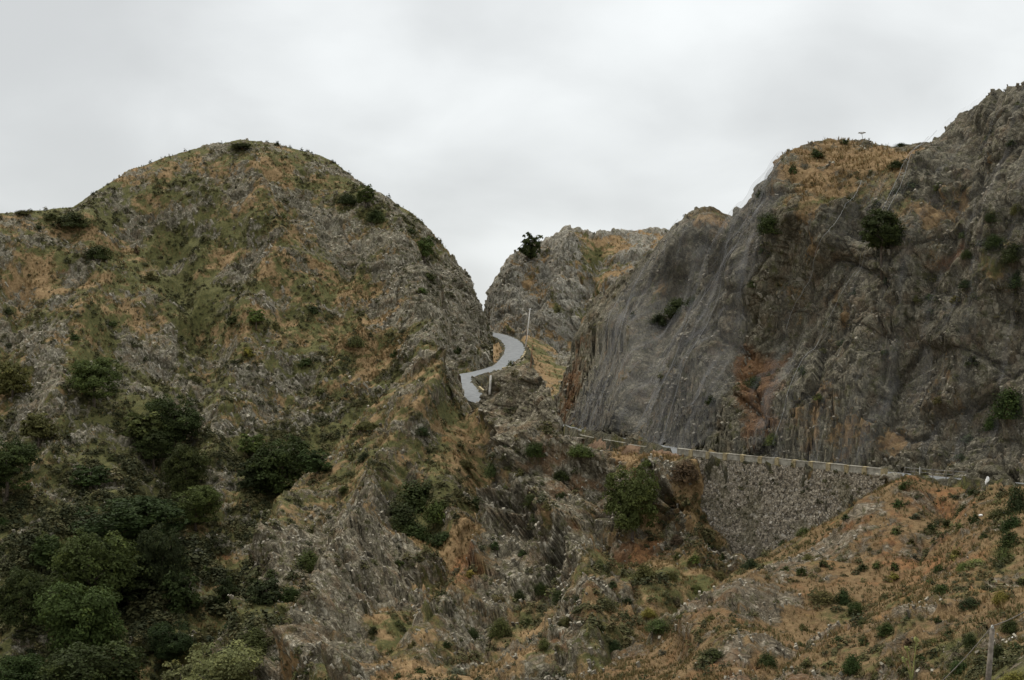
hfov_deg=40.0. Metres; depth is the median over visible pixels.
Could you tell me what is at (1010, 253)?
shrub
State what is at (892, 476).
stone heap
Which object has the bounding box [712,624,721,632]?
shrub
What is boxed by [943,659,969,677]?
shrub
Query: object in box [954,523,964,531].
shrub
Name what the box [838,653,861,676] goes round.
shrub
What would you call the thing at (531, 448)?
shrub
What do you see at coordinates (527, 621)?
shrub
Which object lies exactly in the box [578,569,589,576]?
shrub
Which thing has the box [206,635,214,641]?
shrub
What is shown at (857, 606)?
shrub
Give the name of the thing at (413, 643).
shrub
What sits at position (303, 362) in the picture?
shrub
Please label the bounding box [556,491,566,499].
shrub
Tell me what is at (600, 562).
shrub
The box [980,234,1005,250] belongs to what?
shrub
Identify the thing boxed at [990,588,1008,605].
shrub
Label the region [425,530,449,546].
shrub
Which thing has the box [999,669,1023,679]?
shrub
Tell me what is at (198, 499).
tree
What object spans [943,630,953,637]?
shrub
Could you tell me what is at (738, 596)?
hillside
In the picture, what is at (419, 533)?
shrub
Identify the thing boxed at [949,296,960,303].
shrub
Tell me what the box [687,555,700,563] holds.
shrub
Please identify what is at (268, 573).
shrub
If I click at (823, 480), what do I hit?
wall weeds
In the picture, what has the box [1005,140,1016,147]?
shrub
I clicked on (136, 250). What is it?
shrub
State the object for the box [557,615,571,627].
shrub
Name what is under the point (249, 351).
shrub
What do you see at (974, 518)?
shrub
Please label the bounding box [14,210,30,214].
shrub
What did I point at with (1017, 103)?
shrub
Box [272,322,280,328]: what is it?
shrub
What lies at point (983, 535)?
shrub
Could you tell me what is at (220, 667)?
tree
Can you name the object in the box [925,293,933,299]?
shrub
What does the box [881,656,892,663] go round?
shrub
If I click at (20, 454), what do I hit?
tree
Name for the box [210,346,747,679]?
spur hill
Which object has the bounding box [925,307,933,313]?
shrub
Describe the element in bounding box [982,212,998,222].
shrub
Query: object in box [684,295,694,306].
shrub
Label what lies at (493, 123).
sky
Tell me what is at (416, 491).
shrub
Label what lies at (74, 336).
shrub
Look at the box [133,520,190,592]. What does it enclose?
tree
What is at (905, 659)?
stalk plant
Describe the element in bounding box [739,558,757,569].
shrub
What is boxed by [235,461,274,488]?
tree
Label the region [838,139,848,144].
shrub
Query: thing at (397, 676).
shrub
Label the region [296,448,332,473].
tree
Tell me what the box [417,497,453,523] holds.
shrub
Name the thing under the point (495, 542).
shrub
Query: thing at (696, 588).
shrub
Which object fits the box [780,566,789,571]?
shrub
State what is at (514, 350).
road
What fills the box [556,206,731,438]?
cliff
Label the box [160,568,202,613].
tree
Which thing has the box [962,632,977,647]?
shrub
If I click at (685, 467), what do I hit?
shrub
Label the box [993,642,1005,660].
shrub
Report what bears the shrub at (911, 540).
on the hillside at (738, 596)
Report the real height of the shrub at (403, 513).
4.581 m
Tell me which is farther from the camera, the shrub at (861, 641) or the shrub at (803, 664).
the shrub at (861, 641)
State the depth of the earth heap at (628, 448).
177.96 m
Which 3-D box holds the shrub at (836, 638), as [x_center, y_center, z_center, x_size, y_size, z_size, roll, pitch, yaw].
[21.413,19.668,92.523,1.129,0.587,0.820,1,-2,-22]
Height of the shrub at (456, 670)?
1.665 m
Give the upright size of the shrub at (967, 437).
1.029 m
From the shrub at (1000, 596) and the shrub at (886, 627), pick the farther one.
the shrub at (886, 627)
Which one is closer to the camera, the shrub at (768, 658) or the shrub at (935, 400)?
the shrub at (768, 658)
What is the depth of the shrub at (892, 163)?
183.49 m
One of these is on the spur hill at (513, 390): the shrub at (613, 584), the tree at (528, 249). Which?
the shrub at (613, 584)
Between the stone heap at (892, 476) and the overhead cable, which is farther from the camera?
the stone heap at (892, 476)
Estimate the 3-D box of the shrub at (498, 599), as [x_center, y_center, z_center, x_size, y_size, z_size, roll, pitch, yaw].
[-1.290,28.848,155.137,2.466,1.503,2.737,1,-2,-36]
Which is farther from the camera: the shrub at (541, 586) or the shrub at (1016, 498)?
the shrub at (541, 586)
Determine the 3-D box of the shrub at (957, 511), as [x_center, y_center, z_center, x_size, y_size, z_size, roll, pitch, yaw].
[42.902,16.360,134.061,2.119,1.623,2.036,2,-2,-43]
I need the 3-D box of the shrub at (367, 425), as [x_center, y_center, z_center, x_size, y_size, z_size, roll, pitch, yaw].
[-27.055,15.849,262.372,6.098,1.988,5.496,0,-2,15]
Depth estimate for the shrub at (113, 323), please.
348.69 m
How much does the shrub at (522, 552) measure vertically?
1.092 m
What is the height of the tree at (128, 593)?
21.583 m
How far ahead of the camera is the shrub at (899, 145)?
194.20 m
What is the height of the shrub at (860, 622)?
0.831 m
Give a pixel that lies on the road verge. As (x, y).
(481, 380)
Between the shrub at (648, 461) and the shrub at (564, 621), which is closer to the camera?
the shrub at (564, 621)
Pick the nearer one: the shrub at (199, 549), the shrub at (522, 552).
the shrub at (522, 552)
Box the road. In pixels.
[459,332,1023,483]
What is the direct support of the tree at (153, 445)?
on the hill at (360, 245)
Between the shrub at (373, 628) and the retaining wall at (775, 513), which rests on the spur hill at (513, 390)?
the shrub at (373, 628)
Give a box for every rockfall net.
[578,225,672,424]
[648,160,780,440]
[773,130,936,441]
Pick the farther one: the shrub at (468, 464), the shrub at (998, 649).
the shrub at (468, 464)
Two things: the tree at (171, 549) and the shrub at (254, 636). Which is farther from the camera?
the tree at (171, 549)
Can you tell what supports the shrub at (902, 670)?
on the hillside at (738, 596)
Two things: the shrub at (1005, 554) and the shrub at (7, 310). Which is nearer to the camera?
the shrub at (1005, 554)
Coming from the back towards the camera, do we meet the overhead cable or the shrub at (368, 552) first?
the shrub at (368, 552)
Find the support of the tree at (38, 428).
on the hill at (360, 245)
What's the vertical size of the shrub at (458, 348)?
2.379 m
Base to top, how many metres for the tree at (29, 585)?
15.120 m
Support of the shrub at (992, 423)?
on the cliff at (983, 334)
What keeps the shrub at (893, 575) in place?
on the hillside at (738, 596)
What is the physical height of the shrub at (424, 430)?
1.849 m
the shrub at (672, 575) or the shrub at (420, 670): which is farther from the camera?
the shrub at (672, 575)
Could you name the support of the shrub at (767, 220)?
on the cliff at (983, 334)
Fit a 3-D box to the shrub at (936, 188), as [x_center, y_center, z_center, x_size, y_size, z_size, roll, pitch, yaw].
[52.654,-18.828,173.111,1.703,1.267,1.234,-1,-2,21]
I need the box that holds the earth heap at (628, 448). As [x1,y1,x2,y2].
[581,435,678,455]
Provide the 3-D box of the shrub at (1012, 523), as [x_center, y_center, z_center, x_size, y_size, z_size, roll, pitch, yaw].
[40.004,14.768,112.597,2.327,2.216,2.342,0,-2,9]
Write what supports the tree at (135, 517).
on the hill at (360, 245)
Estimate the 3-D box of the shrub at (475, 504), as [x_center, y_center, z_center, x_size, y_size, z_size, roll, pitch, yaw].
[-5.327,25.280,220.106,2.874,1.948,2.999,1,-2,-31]
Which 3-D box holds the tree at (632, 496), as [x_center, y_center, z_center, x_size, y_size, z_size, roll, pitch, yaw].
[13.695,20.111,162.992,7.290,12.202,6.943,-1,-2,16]
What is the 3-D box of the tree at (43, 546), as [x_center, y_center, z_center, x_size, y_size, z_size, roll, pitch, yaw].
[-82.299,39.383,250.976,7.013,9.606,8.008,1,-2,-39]
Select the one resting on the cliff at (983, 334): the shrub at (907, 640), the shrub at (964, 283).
the shrub at (964, 283)
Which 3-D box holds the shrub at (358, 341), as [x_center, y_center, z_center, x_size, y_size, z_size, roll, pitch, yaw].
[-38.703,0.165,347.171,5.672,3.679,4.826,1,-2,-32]
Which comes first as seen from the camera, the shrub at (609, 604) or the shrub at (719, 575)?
the shrub at (609, 604)
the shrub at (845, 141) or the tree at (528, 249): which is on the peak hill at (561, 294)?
the tree at (528, 249)
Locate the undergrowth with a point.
(148, 599)
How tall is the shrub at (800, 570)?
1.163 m
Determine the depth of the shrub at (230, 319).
356.45 m
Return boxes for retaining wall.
[567,435,581,443]
[677,448,887,559]
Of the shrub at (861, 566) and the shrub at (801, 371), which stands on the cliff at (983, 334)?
the shrub at (801, 371)
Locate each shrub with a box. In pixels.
[0,517,10,529]
[4,307,13,314]
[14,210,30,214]
[24,646,34,653]
[43,212,57,219]
[51,210,91,227]
[67,333,79,340]
[83,243,113,259]
[106,454,117,460]
[109,320,116,325]
[131,246,139,253]
[144,271,156,279]
[189,374,199,382]
[194,548,203,554]
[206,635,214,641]
[224,315,235,324]
[228,143,255,148]
[238,624,273,654]
[240,532,253,539]
[243,347,254,357]
[264,569,277,577]
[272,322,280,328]
[280,584,302,602]
[294,546,318,572]
[299,357,310,366]
[307,304,318,314]
[315,387,323,395]
[335,192,356,203]
[338,485,348,491]
[346,334,365,347]
[353,420,381,429]
[357,450,369,462]
[365,208,385,222]
[366,550,374,556]
[367,626,379,634]
[386,501,421,531]
[390,349,397,357]
[391,476,436,513]
[393,673,402,679]
[394,619,404,626]
[395,559,405,566]
[402,522,434,542]
[407,640,417,648]
[413,666,425,673]
[417,426,430,435]
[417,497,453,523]
[418,287,427,294]
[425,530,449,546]
[426,272,435,279]
[430,589,453,607]
[442,641,452,648]
[448,667,469,675]
[453,345,461,353]
[458,458,474,468]
[466,569,474,577]
[469,627,478,639]
[471,496,478,507]
[481,459,499,477]
[487,617,514,639]
[488,540,498,549]
[493,595,505,602]
[512,589,524,600]
[515,469,524,476]
[517,549,525,555]
[519,617,532,626]
[521,494,535,505]
[523,442,545,457]
[532,580,547,595]
[536,637,549,651]
[541,501,552,510]
[551,469,569,481]
[551,589,561,605]
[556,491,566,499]
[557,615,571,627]
[565,442,596,457]
[571,595,578,604]
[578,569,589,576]
[594,559,607,571]
[596,624,605,633]
[597,595,620,611]
[608,580,616,588]
[608,639,621,651]
[622,596,632,603]
[627,561,655,583]
[630,630,638,638]
[639,608,657,617]
[641,459,651,466]
[644,618,671,634]
[649,313,671,326]
[658,649,665,655]
[661,297,692,317]
[665,355,678,367]
[665,570,677,581]
[667,460,705,482]
[669,533,684,544]
[671,551,682,561]
[672,596,682,606]
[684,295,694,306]
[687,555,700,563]
[689,584,702,594]
[695,647,723,663]
[704,395,715,404]
[704,539,714,549]
[706,614,715,621]
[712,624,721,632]
[715,570,725,581]
[718,552,724,560]
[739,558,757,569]
[742,375,760,388]
[747,280,756,287]
[754,189,765,198]
[755,212,784,235]
[756,651,777,668]
[758,247,766,254]
[762,432,777,445]
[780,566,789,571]
[789,163,797,173]
[795,526,808,535]
[796,566,806,576]
[798,363,806,376]
[799,623,807,631]
[799,658,812,668]
[802,553,814,560]
[807,590,839,605]
[809,151,825,157]
[813,393,821,400]
[819,560,827,566]
[827,660,837,667]
[830,634,844,642]
[832,585,853,605]
[836,338,844,348]
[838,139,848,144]
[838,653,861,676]
[841,513,849,520]
[844,601,864,615]
[857,563,868,571]
[857,618,868,624]
[858,636,870,646]
[871,200,880,207]
[872,561,883,568]
[875,622,893,635]
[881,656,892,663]
[886,159,903,169]
[886,571,899,582]
[889,188,897,195]
[890,561,898,570]
[891,498,903,508]
[891,526,900,534]
[892,143,906,147]
[896,666,907,675]
[898,482,910,489]
[903,637,911,645]
[904,179,917,188]
[906,538,916,545]
[909,553,919,560]
[912,295,922,303]
[913,653,925,660]
[923,520,935,531]
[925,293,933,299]
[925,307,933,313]
[925,582,949,595]
[926,638,938,646]
[929,273,940,281]
[932,396,941,405]
[933,182,942,191]
[933,564,943,573]
[933,615,941,623]
[941,518,950,528]
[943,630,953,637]
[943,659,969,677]
[947,545,961,561]
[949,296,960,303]
[952,504,965,519]
[952,596,983,611]
[954,453,965,459]
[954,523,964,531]
[954,562,967,572]
[957,278,973,287]
[958,230,965,238]
[959,248,975,259]
[960,434,973,442]
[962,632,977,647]
[964,356,979,366]
[964,557,984,570]
[966,512,980,524]
[967,487,976,496]
[979,531,988,538]
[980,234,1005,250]
[980,417,999,430]
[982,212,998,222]
[984,128,993,140]
[985,508,1008,519]
[986,385,1023,419]
[989,547,1015,568]
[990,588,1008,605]
[993,528,1023,552]
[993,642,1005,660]
[996,512,1023,534]
[997,617,1021,633]
[999,242,1023,263]
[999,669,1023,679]
[1002,482,1023,514]
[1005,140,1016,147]
[1006,270,1023,288]
[1008,201,1023,215]
[1010,642,1021,651]
[1013,101,1023,106]
[1014,578,1023,585]
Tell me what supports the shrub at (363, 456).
on the spur hill at (513, 390)
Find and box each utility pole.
[525,308,531,347]
[985,625,994,679]
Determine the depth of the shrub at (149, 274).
374.78 m
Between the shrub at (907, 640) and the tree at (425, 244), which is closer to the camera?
the shrub at (907, 640)
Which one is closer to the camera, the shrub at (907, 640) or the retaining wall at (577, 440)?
the shrub at (907, 640)
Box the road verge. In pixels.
[466,332,1023,511]
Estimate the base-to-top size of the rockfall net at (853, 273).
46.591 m
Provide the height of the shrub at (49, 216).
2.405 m
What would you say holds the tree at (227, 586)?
on the hill at (360, 245)
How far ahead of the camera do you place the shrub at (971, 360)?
154.92 m
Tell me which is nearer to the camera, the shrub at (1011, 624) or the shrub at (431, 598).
the shrub at (1011, 624)
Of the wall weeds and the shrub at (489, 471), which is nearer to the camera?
the wall weeds
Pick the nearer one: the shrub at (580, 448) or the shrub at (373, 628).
the shrub at (373, 628)
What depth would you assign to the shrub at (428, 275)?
372.61 m
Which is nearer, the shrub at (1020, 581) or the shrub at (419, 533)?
the shrub at (1020, 581)
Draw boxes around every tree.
[0,362,33,398]
[0,436,39,500]
[0,565,53,630]
[0,653,50,679]
[19,412,58,446]
[29,534,71,566]
[30,581,128,660]
[33,640,148,679]
[46,527,138,600]
[65,357,125,407]
[68,495,191,549]
[69,464,112,492]
[87,535,175,611]
[120,410,164,437]
[130,429,176,470]
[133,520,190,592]
[143,393,204,452]
[145,619,196,669]
[160,442,212,497]
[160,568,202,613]
[160,659,196,679]
[171,485,224,531]
[178,639,265,679]
[212,576,239,604]
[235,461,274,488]
[237,433,265,460]
[245,433,313,494]
[245,577,282,604]
[247,308,264,330]
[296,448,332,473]
[356,184,376,206]
[416,235,434,263]
[517,232,542,259]
[600,462,660,540]
[859,207,905,279]
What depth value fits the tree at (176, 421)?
305.74 m
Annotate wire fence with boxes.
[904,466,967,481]
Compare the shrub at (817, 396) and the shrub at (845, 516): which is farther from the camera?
the shrub at (817, 396)
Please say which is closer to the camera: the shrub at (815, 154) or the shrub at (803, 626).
the shrub at (803, 626)
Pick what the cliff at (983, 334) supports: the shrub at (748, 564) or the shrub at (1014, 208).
the shrub at (1014, 208)
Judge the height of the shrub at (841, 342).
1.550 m
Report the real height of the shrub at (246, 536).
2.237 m
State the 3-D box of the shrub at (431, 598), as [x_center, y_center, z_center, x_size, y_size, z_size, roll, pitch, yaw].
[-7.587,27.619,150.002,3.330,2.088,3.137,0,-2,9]
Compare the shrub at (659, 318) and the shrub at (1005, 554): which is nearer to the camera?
the shrub at (1005, 554)
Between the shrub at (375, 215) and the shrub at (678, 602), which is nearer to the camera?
the shrub at (678, 602)
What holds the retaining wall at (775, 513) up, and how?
on the hillside at (738, 596)
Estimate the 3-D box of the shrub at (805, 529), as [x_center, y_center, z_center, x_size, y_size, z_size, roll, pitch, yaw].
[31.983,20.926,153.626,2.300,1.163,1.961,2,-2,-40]
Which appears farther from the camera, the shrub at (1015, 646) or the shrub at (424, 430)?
the shrub at (424, 430)
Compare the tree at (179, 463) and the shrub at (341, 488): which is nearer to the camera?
the shrub at (341, 488)
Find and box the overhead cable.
[943,612,1023,679]
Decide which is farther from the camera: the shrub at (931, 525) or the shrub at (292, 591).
the shrub at (292, 591)
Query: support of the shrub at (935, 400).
on the cliff at (983, 334)
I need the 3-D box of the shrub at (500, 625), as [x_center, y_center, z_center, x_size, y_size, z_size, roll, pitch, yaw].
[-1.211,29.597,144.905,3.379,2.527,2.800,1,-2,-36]
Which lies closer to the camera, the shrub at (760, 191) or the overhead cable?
the overhead cable
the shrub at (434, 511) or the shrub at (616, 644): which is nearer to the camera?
the shrub at (616, 644)
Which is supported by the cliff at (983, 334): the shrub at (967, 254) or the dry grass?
the shrub at (967, 254)
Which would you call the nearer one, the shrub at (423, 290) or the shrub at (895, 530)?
the shrub at (895, 530)
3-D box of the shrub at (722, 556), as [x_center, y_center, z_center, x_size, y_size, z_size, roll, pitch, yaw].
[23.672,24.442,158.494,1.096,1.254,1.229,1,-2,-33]
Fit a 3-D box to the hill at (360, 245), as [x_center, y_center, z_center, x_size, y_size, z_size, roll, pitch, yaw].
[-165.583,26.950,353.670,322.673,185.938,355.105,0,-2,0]
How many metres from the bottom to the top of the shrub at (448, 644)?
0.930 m
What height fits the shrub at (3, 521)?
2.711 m
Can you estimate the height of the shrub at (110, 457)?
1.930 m
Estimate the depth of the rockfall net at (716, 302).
191.20 m
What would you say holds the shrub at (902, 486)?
on the hillside at (738, 596)
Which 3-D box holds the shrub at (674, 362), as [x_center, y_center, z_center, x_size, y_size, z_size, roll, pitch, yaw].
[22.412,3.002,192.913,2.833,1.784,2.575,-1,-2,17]
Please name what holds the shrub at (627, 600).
on the spur hill at (513, 390)
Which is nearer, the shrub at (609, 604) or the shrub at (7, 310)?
the shrub at (609, 604)
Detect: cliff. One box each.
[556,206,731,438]
[637,81,1023,482]
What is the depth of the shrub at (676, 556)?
157.18 m
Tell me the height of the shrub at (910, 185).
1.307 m
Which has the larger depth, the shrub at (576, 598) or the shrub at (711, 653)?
the shrub at (576, 598)
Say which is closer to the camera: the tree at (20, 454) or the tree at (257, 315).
the tree at (20, 454)
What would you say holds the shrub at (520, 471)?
on the spur hill at (513, 390)
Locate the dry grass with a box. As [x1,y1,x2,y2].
[0,136,1023,679]
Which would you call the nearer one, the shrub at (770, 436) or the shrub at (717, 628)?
the shrub at (717, 628)
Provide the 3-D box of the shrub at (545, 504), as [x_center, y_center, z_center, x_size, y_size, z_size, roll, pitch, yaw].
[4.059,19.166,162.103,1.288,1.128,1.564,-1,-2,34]
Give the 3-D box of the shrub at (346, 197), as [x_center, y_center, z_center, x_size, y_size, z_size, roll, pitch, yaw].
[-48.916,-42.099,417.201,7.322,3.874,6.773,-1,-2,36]
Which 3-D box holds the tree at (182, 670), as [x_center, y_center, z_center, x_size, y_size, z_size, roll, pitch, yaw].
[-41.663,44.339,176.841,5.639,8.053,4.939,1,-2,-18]
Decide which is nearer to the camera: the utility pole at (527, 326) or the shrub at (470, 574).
the shrub at (470, 574)
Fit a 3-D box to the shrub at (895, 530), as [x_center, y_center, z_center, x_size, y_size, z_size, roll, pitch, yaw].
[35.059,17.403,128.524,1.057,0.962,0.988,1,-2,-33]
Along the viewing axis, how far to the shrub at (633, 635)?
129.66 m
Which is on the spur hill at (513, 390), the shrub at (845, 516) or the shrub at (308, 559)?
the shrub at (308, 559)
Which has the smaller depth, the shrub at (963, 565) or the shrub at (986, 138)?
the shrub at (963, 565)
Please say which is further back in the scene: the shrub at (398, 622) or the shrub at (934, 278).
the shrub at (934, 278)
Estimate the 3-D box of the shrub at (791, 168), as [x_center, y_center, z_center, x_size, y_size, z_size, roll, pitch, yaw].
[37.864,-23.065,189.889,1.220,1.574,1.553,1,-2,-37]
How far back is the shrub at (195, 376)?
339.17 m
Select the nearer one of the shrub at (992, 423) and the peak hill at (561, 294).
the shrub at (992, 423)
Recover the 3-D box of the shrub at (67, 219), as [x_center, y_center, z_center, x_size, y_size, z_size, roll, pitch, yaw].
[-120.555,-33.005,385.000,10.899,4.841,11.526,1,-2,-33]
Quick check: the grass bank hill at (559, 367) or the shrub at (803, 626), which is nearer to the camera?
the shrub at (803, 626)
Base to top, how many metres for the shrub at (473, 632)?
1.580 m
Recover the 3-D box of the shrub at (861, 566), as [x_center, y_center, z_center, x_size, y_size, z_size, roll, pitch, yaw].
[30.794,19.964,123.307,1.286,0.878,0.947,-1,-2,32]
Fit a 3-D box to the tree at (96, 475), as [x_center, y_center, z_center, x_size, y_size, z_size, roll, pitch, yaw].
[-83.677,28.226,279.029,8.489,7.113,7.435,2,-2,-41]
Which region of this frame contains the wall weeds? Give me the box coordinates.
[701,457,881,541]
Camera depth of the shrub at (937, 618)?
87.08 m
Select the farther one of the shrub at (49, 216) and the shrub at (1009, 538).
the shrub at (49, 216)
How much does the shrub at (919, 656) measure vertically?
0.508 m
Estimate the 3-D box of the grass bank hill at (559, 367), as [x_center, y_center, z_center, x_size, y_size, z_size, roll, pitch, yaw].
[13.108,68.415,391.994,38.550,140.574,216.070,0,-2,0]
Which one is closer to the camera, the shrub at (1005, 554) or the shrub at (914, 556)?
the shrub at (1005, 554)
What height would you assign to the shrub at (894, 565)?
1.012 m
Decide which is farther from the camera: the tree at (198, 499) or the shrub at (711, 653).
the tree at (198, 499)
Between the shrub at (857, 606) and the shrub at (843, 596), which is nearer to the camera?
the shrub at (857, 606)
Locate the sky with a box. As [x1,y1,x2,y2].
[0,0,1023,310]
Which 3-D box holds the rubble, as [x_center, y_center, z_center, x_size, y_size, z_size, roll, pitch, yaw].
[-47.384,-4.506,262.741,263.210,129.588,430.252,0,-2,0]
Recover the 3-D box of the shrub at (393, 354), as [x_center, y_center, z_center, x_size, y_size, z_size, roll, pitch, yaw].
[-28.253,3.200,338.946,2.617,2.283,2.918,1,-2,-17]
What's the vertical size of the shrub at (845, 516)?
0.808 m
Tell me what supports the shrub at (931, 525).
on the hillside at (738, 596)
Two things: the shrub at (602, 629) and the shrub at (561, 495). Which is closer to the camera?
the shrub at (602, 629)
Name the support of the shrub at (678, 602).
on the spur hill at (513, 390)
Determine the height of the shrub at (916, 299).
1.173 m
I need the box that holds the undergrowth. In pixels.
[0,89,1023,679]
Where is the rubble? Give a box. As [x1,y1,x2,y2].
[0,83,1023,679]
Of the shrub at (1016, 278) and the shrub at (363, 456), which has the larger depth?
the shrub at (363, 456)
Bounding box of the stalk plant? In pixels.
[901,637,918,679]
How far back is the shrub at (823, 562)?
125.12 m
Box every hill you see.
[0,139,493,679]
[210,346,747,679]
[483,225,667,366]
[493,335,566,400]
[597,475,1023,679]
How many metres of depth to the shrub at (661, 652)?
115.79 m
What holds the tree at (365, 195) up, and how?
on the hill at (360, 245)
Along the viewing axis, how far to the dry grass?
165.44 m
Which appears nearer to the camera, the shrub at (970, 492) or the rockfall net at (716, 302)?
the shrub at (970, 492)
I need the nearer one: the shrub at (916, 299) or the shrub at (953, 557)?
the shrub at (953, 557)
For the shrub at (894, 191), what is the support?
on the cliff at (983, 334)
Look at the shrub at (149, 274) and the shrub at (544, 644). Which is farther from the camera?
the shrub at (149, 274)
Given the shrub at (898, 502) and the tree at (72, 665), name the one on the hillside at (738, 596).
the shrub at (898, 502)
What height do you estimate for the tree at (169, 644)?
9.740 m
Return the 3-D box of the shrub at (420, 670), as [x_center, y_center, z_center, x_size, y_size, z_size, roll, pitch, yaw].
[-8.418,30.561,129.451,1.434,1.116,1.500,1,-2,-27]
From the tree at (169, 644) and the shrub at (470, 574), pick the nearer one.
the shrub at (470, 574)
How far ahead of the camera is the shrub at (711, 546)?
160.96 m
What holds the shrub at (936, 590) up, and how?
on the hillside at (738, 596)
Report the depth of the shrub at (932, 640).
83.26 m
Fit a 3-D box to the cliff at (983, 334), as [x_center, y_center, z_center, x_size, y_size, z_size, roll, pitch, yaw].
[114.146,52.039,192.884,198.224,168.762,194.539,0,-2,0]
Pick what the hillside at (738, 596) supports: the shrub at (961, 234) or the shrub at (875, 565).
the shrub at (875, 565)
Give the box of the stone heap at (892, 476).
[875,472,902,481]
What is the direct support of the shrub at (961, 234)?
on the cliff at (983, 334)
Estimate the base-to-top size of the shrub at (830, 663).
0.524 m
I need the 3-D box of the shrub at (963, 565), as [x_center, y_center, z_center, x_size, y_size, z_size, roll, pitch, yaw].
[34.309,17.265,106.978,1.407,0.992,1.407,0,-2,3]
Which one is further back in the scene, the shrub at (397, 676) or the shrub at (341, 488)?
the shrub at (341, 488)
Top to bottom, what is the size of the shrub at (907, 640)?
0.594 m
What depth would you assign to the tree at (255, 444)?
305.12 m
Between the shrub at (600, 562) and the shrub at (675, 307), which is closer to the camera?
the shrub at (600, 562)
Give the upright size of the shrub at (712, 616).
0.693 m
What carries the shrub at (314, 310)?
on the hill at (360, 245)
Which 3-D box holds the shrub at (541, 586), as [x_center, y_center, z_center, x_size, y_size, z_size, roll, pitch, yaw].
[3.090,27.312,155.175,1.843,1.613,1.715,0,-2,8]
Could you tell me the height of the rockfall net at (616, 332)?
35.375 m
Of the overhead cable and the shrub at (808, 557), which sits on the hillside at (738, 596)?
the shrub at (808, 557)
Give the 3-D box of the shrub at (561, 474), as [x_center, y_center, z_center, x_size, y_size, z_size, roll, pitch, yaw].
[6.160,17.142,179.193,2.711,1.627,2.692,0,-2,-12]
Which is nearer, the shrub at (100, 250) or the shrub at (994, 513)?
the shrub at (994, 513)
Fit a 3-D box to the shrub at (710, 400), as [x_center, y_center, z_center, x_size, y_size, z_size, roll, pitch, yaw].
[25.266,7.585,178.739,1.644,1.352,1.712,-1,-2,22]
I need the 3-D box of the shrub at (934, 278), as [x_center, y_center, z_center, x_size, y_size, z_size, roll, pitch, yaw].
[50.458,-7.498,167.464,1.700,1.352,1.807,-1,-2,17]
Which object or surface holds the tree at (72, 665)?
on the hill at (360, 245)
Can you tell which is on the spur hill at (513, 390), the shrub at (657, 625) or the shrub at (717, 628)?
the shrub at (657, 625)
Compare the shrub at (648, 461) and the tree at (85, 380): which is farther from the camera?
the tree at (85, 380)
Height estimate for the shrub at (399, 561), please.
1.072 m
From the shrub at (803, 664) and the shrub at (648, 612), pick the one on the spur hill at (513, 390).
the shrub at (648, 612)
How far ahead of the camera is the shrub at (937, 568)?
112.30 m
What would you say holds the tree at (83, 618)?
on the hill at (360, 245)
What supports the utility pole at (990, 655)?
on the hillside at (738, 596)
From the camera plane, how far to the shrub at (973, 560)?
105.75 m
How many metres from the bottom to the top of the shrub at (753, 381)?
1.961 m
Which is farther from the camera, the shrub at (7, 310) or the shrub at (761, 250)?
the shrub at (7, 310)
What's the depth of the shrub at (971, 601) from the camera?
87.75 m
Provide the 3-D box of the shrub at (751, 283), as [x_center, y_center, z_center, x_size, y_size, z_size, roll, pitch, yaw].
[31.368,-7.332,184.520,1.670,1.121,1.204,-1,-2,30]
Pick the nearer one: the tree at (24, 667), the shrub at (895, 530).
the shrub at (895, 530)
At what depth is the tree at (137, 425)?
300.67 m
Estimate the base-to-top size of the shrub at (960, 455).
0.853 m
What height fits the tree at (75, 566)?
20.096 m
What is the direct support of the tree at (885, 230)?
on the cliff at (983, 334)
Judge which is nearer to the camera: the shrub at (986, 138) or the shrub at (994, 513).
the shrub at (994, 513)
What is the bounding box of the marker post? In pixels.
[489,375,491,394]
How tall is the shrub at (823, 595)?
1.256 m
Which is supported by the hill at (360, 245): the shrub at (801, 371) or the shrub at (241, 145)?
the shrub at (241, 145)
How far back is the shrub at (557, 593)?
149.71 m
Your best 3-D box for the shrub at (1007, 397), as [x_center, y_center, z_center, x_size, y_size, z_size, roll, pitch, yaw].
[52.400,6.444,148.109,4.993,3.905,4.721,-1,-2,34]
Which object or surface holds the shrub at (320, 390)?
on the hill at (360, 245)
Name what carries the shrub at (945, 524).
on the hillside at (738, 596)
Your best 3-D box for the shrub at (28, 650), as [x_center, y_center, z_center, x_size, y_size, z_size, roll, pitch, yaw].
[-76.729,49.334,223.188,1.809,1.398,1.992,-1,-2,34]
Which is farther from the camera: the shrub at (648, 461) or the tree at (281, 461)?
the tree at (281, 461)
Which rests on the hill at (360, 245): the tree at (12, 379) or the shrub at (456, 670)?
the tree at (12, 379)
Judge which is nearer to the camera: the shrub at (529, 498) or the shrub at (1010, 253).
the shrub at (1010, 253)
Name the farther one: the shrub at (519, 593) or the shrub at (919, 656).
the shrub at (519, 593)
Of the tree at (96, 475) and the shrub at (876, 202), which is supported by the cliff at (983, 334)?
the shrub at (876, 202)
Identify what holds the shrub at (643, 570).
on the spur hill at (513, 390)
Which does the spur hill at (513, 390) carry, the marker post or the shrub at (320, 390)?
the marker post
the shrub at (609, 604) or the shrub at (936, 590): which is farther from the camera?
the shrub at (609, 604)
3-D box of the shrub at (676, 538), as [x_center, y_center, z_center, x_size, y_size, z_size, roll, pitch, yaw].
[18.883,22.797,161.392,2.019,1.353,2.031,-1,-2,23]
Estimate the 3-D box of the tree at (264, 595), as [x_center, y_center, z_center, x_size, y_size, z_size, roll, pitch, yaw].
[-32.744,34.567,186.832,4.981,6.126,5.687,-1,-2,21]
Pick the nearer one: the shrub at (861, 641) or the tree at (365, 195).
the shrub at (861, 641)

